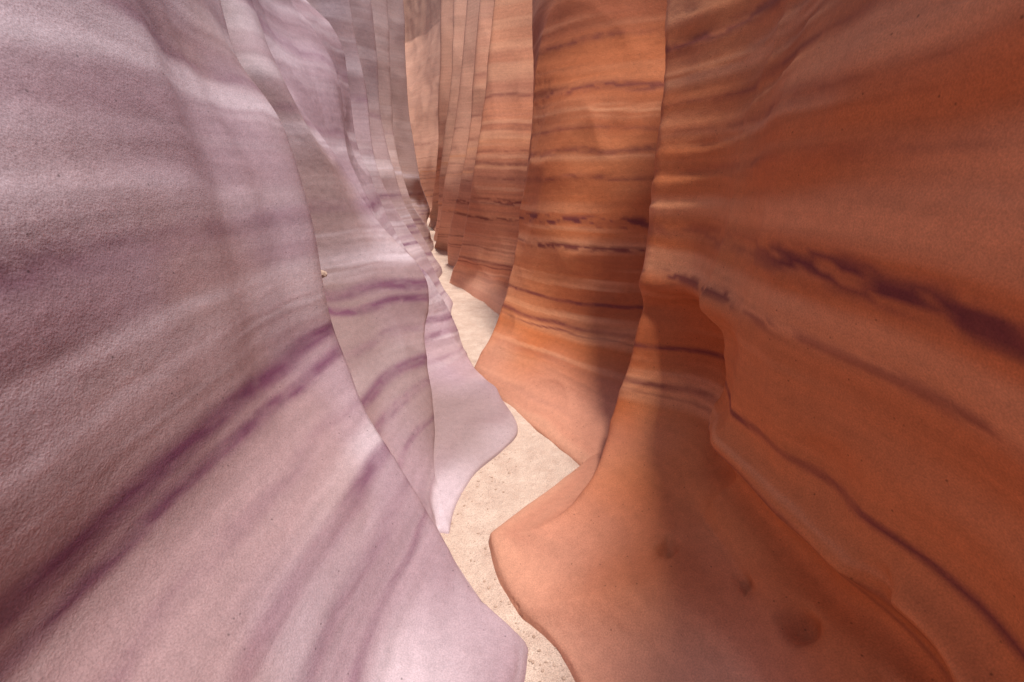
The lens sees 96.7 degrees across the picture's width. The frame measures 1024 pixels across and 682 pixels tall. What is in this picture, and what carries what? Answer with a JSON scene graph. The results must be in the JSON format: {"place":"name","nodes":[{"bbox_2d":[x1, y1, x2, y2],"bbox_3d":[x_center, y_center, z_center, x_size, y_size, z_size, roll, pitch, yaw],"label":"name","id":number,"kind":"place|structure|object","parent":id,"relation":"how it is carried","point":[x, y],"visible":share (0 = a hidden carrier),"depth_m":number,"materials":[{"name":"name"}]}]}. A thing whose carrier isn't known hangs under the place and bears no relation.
{"place":"outdoors","nodes":[
{"label":"outdoors","id":0,"kind":"place"},
{"bbox_2d":[0,0,527,681],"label":"sandstone canyon wall","id":1,"kind":"structure","parent":0,"point":[242,438],"depth_m":1.07,"materials":[{"name":"stone"}]},
{"bbox_2d":[321,270,326,277],"bbox_3d":[-0.703,-0.247,1.676,0.043,0.032,0.029,0,20,0],"label":"lodged stone","id":2,"kind":"object","parent":1,"relation":"on","point":[324,273],"visible":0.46,"depth_m":1.67,"materials":[{"name":"beige stone"}]},
{"bbox_2d":[427,218,579,681],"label":"sand floor","id":3,"kind":"structure","parent":0,"point":[550,465],"depth_m":1.99,"materials":[{"name":"beige sand"}]},
{"bbox_2d":[451,452,565,681],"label":"pebbles","id":4,"kind":"object","parent":3,"relation":"on","point":[538,650],"visible":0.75,"depth_m":1.55,"materials":[{"name":"stone"}]},
{"bbox_2d":[403,0,1023,681],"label":"sandstone canyon wall","id":5,"kind":"structure","parent":0,"point":[743,280],"depth_m":1.26,"materials":[{"name":"orange stone"}]}
]}

